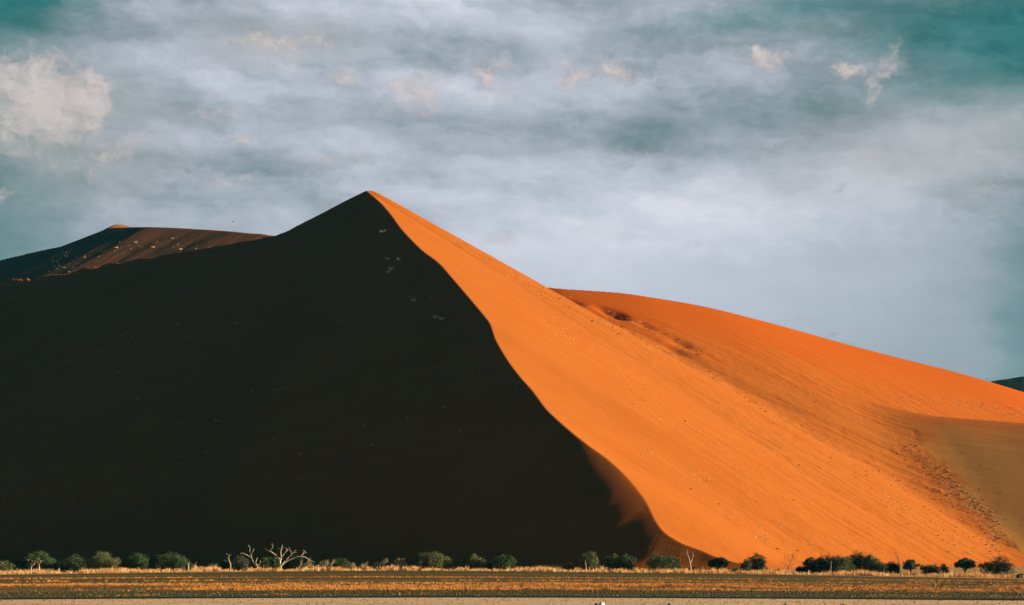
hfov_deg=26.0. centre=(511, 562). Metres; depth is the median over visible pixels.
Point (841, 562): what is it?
acacia tree
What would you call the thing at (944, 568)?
shrub
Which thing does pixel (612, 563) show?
acacia tree
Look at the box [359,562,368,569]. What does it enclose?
dry bush
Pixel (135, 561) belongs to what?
acacia tree
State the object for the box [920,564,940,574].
shrub
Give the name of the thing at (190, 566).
shrub
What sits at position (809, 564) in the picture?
acacia tree
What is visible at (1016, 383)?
distant hill
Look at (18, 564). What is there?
shrub
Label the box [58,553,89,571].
acacia tree
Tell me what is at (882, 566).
shrub
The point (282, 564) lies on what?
dead tree
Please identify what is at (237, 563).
acacia tree
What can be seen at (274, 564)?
acacia tree
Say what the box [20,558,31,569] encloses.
shrub
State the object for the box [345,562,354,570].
dry bush
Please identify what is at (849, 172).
sky
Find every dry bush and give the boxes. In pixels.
[300,558,313,568]
[319,559,335,567]
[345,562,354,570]
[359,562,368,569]
[371,559,387,568]
[394,558,407,570]
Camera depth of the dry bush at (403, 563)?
839.52 m
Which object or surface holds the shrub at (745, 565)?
on the ground at (281, 577)
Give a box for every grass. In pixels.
[0,563,1023,577]
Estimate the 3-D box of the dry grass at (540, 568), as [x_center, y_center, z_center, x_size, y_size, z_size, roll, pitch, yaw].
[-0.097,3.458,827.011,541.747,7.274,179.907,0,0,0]
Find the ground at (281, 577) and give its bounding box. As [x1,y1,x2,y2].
[0,567,1023,598]
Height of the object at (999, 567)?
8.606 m
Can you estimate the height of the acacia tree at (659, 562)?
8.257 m
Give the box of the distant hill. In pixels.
[991,376,1023,391]
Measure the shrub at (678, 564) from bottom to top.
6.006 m
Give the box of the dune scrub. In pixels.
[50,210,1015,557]
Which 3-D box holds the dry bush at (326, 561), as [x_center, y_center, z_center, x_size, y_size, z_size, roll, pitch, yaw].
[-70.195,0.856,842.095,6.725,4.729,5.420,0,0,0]
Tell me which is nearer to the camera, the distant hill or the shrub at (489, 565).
the shrub at (489, 565)
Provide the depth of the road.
188.17 m
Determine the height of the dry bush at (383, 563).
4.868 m
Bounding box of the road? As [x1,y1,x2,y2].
[0,596,1023,600]
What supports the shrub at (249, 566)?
on the ground at (281, 577)
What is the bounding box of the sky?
[0,0,1023,381]
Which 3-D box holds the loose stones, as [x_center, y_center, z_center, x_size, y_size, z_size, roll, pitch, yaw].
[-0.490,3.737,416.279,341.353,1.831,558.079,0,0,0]
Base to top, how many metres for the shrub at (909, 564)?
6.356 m
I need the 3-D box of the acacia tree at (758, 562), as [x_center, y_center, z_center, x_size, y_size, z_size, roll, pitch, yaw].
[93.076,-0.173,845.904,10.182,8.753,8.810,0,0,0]
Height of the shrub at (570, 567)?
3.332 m
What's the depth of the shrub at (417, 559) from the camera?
851.52 m
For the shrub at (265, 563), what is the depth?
849.33 m
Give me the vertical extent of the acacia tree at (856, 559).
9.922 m
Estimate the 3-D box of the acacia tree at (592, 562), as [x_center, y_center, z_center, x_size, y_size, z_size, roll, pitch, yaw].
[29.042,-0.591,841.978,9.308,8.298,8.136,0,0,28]
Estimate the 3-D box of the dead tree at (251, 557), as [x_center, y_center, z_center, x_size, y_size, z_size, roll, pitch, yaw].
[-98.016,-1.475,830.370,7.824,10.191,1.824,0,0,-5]
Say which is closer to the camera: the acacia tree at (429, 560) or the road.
the road
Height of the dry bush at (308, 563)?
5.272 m
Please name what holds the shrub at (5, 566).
on the ground at (281, 577)
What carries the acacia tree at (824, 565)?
on the ground at (281, 577)
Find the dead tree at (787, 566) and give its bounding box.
[778,553,797,571]
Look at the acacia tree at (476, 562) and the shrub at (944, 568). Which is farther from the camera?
the acacia tree at (476, 562)
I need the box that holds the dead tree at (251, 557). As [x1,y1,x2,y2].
[240,546,260,568]
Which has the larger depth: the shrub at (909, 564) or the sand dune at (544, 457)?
the sand dune at (544, 457)
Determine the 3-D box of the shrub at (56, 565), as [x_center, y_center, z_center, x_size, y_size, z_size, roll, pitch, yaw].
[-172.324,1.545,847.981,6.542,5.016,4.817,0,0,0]
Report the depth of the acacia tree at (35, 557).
848.26 m
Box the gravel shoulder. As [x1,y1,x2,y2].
[0,598,1023,604]
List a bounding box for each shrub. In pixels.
[0,561,14,572]
[7,557,22,570]
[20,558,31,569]
[53,561,66,571]
[149,554,163,569]
[184,564,193,570]
[221,558,230,569]
[248,562,258,568]
[258,556,270,568]
[281,555,303,569]
[333,558,349,568]
[414,552,422,566]
[484,561,496,569]
[558,563,574,570]
[670,558,681,569]
[739,559,753,571]
[794,565,805,573]
[875,561,888,573]
[885,561,900,573]
[902,559,919,574]
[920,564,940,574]
[938,563,948,573]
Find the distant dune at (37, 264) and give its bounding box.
[0,224,271,283]
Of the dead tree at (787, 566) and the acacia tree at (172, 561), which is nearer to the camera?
the dead tree at (787, 566)
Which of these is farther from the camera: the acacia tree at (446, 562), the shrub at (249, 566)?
the shrub at (249, 566)
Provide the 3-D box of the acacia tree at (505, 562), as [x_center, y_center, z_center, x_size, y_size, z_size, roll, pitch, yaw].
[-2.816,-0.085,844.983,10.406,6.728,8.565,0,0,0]
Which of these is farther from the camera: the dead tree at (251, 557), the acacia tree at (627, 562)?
the acacia tree at (627, 562)
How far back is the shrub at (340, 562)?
849.19 m
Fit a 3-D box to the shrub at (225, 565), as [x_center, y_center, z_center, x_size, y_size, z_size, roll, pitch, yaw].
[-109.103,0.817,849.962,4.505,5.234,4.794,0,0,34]
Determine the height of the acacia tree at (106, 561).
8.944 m
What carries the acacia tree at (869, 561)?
on the ground at (281, 577)
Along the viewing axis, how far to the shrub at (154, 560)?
859.22 m
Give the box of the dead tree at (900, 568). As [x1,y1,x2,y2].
[894,551,901,575]
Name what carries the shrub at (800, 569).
on the ground at (281, 577)
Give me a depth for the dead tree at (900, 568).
789.97 m
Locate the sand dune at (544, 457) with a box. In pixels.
[0,191,1023,570]
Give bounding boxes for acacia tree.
[25,550,55,567]
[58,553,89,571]
[87,550,121,570]
[126,552,148,569]
[158,550,189,571]
[227,555,250,569]
[267,556,281,568]
[420,551,443,568]
[439,556,454,569]
[467,553,485,569]
[491,554,516,569]
[577,551,599,569]
[604,553,621,569]
[617,553,635,570]
[645,552,676,570]
[707,556,729,572]
[748,553,768,570]
[801,557,822,573]
[815,554,835,572]
[826,553,855,571]
[847,550,867,571]
[863,553,879,571]
[953,556,975,573]
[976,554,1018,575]
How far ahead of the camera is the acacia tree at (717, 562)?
843.84 m
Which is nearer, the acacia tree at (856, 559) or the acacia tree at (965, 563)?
the acacia tree at (965, 563)
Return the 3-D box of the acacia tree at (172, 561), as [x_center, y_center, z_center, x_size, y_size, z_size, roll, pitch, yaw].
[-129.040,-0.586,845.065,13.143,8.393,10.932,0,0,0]
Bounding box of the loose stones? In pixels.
[0,572,1023,604]
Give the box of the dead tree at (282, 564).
[266,543,313,569]
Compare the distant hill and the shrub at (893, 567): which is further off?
the distant hill

